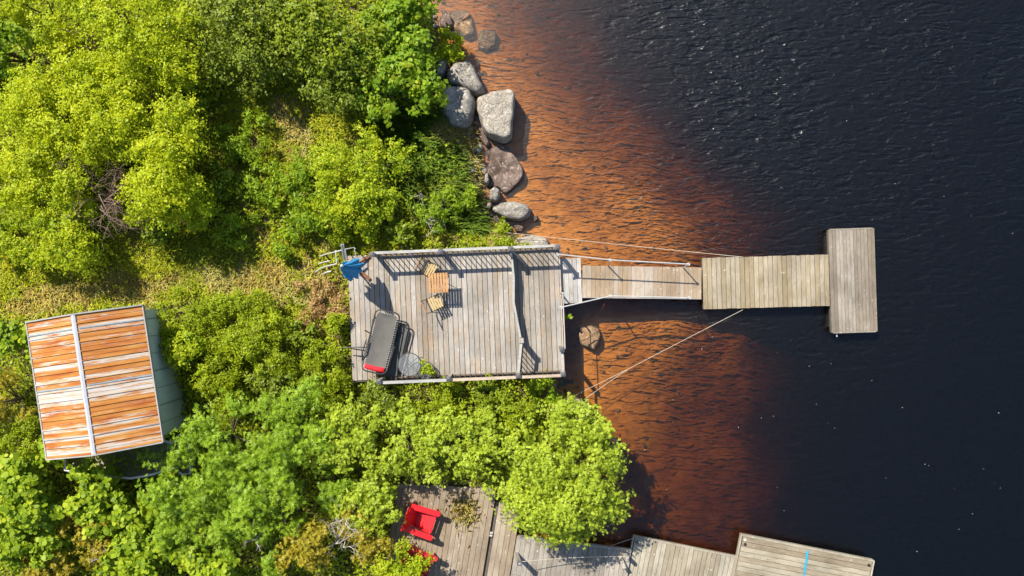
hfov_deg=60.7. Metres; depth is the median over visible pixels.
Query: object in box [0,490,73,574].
bush
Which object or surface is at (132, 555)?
bush
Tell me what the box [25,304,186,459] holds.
shed
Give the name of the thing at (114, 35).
broadleaf tree
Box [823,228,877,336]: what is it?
floating dock
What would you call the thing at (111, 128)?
broadleaf tree
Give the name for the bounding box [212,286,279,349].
shrub
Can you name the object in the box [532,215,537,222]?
boulder
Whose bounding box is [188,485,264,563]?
broadleaf tree
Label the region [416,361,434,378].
round side table
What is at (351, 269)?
parasol
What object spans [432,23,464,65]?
shrub
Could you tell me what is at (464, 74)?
boulder
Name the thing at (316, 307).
shrub
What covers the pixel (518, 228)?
boulder
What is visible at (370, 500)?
broadleaf tree
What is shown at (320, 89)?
broadleaf tree
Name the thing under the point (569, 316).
shrub
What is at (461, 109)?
boulder
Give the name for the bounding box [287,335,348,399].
shrub
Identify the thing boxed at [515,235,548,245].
boulder
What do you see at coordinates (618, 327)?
sunken stones
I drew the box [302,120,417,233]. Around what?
shrub
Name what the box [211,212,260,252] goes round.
shrub
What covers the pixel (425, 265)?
folding chair
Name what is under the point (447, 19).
boulder
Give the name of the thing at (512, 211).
boulder
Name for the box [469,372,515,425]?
shrub
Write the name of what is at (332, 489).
broadleaf tree
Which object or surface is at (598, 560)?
ramp
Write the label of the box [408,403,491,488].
broadleaf tree
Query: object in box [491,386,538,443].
shrub
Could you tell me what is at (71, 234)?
broadleaf tree
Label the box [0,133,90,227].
broadleaf tree
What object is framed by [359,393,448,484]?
broadleaf tree
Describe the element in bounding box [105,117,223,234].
broadleaf tree
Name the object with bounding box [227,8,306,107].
broadleaf tree
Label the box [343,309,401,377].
reclining lounger
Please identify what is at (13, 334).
shrub
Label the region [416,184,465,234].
shrub
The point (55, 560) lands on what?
broadleaf tree
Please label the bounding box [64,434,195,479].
rowing boat
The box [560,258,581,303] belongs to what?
step platform
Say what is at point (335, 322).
shrub
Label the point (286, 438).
broadleaf tree
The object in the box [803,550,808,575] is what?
blue strip
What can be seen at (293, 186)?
shrub
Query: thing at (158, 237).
shrub
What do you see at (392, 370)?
reclining lounger
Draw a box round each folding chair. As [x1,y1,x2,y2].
[414,257,439,275]
[420,293,446,313]
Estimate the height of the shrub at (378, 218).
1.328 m
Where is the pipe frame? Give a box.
[315,244,356,273]
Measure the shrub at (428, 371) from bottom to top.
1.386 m
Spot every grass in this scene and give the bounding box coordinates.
[0,81,522,338]
[0,94,516,336]
[356,100,496,239]
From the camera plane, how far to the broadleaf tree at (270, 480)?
23.43 m
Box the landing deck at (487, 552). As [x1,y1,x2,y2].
[387,483,517,575]
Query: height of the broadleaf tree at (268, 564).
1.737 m
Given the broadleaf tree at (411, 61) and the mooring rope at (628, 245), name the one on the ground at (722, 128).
the broadleaf tree at (411, 61)
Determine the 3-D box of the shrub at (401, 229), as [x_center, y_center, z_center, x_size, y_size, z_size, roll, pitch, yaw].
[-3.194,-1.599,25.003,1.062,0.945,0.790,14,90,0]
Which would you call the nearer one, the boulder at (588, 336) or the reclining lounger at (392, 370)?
the reclining lounger at (392, 370)
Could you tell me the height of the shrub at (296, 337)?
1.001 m
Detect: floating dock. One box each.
[627,534,738,575]
[701,255,830,308]
[733,533,874,575]
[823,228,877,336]
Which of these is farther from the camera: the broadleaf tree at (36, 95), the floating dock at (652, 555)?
the floating dock at (652, 555)
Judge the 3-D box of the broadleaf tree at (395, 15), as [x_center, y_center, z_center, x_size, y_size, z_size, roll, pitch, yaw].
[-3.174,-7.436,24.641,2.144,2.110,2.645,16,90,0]
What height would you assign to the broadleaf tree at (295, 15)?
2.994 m
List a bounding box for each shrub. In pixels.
[0,320,30,364]
[0,411,42,460]
[50,153,152,245]
[123,199,176,246]
[154,282,234,348]
[157,325,239,382]
[168,188,223,231]
[177,53,226,108]
[187,351,249,418]
[204,307,299,385]
[206,156,245,200]
[211,103,276,170]
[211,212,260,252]
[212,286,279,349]
[227,157,286,214]
[243,351,308,426]
[244,526,269,548]
[269,226,295,259]
[278,142,331,204]
[285,189,333,244]
[286,319,319,347]
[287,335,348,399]
[291,273,351,338]
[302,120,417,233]
[312,374,355,427]
[318,515,363,557]
[324,312,348,335]
[326,223,356,247]
[329,497,356,531]
[352,375,415,436]
[354,186,396,243]
[357,414,370,431]
[370,536,435,575]
[382,217,418,246]
[412,376,467,424]
[413,193,445,236]
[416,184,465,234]
[418,358,436,377]
[459,183,477,209]
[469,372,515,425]
[491,222,516,253]
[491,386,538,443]
[497,216,513,232]
[524,369,563,420]
[562,312,572,319]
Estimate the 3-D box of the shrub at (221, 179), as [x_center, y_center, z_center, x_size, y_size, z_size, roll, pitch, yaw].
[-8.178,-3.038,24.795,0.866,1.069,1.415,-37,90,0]
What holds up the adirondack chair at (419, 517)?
on the landing deck at (487, 552)
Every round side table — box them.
[397,353,422,375]
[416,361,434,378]
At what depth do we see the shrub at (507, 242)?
25.21 m
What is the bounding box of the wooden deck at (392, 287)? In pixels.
[348,244,565,383]
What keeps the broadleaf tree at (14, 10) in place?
on the ground at (722, 128)
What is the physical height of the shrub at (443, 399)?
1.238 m
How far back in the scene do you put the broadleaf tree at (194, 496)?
23.39 m
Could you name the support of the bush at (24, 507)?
on the ground at (722, 128)
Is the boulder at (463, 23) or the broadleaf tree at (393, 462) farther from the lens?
the boulder at (463, 23)
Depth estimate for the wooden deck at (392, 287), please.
25.00 m
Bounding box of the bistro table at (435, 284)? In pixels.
[428,273,449,292]
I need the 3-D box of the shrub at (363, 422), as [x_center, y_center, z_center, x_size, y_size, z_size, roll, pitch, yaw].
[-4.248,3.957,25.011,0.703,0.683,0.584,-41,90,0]
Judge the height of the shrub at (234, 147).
1.118 m
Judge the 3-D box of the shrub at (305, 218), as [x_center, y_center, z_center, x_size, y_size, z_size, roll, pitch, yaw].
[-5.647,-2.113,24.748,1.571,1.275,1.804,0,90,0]
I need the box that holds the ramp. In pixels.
[510,534,631,575]
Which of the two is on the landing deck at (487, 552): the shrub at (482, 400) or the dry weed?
the dry weed
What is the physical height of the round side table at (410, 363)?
0.483 m
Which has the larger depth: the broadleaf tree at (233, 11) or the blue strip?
the blue strip
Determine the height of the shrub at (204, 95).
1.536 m
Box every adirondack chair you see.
[401,502,440,539]
[401,543,437,575]
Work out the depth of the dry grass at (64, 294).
25.18 m
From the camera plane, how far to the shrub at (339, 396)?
24.70 m
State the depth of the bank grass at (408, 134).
25.30 m
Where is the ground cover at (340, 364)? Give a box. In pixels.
[0,0,578,575]
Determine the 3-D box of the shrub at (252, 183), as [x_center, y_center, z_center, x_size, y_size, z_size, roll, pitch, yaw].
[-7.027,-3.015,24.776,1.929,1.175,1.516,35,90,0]
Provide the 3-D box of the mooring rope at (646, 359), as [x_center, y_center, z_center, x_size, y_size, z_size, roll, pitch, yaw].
[4.192,2.070,25.555,5.926,0.423,0.250,-26,90,0]
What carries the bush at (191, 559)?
on the ground at (722, 128)
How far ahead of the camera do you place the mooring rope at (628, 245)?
25.75 m
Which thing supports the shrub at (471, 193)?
on the ground at (722, 128)
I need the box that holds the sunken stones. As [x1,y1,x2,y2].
[492,9,701,503]
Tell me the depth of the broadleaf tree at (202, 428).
23.40 m
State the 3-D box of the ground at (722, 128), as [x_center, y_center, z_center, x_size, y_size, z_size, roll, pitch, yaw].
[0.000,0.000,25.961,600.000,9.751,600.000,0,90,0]
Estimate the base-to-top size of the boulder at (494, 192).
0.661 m
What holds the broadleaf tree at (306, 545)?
on the ground at (722, 128)
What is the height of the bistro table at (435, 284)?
0.701 m
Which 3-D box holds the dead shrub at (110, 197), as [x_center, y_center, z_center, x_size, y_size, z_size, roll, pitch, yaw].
[-10.920,-2.423,23.910,3.076,2.564,2.602,27,90,0]
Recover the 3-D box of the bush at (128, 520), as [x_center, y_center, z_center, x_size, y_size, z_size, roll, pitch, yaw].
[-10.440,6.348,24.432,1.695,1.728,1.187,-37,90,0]
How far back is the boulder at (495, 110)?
25.43 m
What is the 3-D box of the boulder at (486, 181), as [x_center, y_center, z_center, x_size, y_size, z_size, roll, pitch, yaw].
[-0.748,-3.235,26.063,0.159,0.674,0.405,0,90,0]
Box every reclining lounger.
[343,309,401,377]
[378,322,409,379]
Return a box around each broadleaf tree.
[0,0,79,56]
[0,19,65,81]
[0,58,145,210]
[0,61,32,120]
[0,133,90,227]
[0,212,42,267]
[0,366,37,428]
[14,180,113,278]
[19,547,80,575]
[25,0,216,113]
[43,14,224,178]
[54,514,114,569]
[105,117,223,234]
[134,446,244,556]
[165,388,271,495]
[181,0,280,95]
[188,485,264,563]
[208,446,313,543]
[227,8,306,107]
[239,374,347,477]
[252,526,287,575]
[254,0,391,89]
[272,514,337,575]
[298,29,391,119]
[305,390,384,476]
[312,461,357,519]
[328,467,405,539]
[335,22,450,130]
[338,504,401,567]
[359,0,441,60]
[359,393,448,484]
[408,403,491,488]
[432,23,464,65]
[469,404,500,456]
[482,392,635,550]
[580,413,615,458]
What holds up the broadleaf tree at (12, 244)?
on the ground at (722, 128)
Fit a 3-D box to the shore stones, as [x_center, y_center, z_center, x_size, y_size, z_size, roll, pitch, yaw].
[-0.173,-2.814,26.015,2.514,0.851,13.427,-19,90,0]
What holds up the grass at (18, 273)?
on the ground at (722, 128)
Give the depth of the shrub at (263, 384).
24.17 m
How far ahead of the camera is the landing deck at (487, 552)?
25.25 m
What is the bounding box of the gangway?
[556,253,701,308]
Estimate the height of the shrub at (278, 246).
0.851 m
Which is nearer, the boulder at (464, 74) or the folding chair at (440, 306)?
the folding chair at (440, 306)
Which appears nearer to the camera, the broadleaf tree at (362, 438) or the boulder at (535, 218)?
the broadleaf tree at (362, 438)
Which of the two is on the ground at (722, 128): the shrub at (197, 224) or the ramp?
the shrub at (197, 224)
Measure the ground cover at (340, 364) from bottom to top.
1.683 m
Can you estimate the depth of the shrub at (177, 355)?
23.97 m
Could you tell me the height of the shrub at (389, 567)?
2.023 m
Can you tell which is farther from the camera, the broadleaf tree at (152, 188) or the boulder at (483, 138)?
the boulder at (483, 138)
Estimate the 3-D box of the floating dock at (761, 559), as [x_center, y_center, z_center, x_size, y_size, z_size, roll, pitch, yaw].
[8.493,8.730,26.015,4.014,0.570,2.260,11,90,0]
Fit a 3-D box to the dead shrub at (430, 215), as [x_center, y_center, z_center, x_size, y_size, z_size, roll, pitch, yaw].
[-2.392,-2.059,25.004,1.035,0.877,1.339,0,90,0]
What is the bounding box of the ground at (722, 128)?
[0,0,1023,575]
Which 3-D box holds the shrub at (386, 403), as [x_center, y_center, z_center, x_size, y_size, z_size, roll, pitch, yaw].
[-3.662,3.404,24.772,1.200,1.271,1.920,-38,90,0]
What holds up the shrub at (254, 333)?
on the ground at (722, 128)
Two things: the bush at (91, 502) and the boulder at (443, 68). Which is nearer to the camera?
the bush at (91, 502)
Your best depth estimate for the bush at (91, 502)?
23.76 m
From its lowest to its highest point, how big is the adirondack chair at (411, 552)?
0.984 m
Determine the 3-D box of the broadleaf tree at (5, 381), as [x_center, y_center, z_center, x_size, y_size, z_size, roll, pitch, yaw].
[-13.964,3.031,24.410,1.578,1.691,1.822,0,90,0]
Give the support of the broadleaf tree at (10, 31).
on the ground at (722, 128)
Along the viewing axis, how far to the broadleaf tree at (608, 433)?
23.60 m
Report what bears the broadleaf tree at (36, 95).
on the ground at (722, 128)
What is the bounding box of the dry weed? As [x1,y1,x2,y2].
[437,486,486,545]
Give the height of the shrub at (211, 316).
1.498 m
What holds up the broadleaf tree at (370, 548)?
on the ground at (722, 128)
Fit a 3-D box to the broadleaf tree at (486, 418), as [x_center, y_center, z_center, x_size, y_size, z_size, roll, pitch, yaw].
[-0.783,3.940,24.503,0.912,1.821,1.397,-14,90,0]
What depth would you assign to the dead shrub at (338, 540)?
24.15 m
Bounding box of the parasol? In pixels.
[340,254,370,280]
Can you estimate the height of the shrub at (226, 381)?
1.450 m
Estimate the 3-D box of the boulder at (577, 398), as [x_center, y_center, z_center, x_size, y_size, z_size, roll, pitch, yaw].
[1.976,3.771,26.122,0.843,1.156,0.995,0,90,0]
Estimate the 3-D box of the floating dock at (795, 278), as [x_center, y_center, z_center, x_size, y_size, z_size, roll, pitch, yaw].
[7.453,-0.179,26.037,3.898,0.587,1.521,-2,90,0]
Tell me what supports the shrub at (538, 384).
on the ground at (722, 128)
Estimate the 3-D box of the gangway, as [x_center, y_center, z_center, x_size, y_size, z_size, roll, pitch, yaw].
[3.381,-0.171,24.965,4.515,1.130,1.550,1,90,-8]
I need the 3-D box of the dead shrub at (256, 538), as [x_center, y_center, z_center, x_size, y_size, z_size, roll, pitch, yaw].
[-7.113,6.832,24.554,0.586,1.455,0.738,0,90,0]
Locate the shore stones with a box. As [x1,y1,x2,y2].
[420,1,578,406]
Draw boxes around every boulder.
[437,58,447,78]
[440,14,453,30]
[440,86,476,129]
[446,61,485,99]
[451,10,474,38]
[477,89,515,144]
[477,127,490,147]
[478,29,495,50]
[484,146,523,194]
[484,173,488,185]
[489,187,499,203]
[491,201,531,221]
[514,224,524,232]
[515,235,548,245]
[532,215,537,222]
[570,397,589,413]
[577,325,599,349]
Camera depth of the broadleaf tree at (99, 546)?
23.99 m
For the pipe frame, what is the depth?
24.42 m
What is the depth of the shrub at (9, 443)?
24.05 m
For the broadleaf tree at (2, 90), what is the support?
on the ground at (722, 128)
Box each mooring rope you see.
[512,233,739,256]
[568,310,741,399]
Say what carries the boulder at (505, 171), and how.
on the ground at (722, 128)
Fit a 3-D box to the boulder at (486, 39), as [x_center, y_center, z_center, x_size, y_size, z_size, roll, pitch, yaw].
[-0.755,-7.502,26.535,0.588,0.530,0.656,0,90,0]
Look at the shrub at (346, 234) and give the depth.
24.74 m
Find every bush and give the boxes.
[0,434,71,532]
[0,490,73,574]
[56,457,133,540]
[94,522,187,575]
[110,489,161,537]
[167,537,240,575]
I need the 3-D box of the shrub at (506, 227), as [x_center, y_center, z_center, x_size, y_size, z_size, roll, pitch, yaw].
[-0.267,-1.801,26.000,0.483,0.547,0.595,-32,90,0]
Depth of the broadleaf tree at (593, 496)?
23.34 m
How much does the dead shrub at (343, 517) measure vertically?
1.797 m

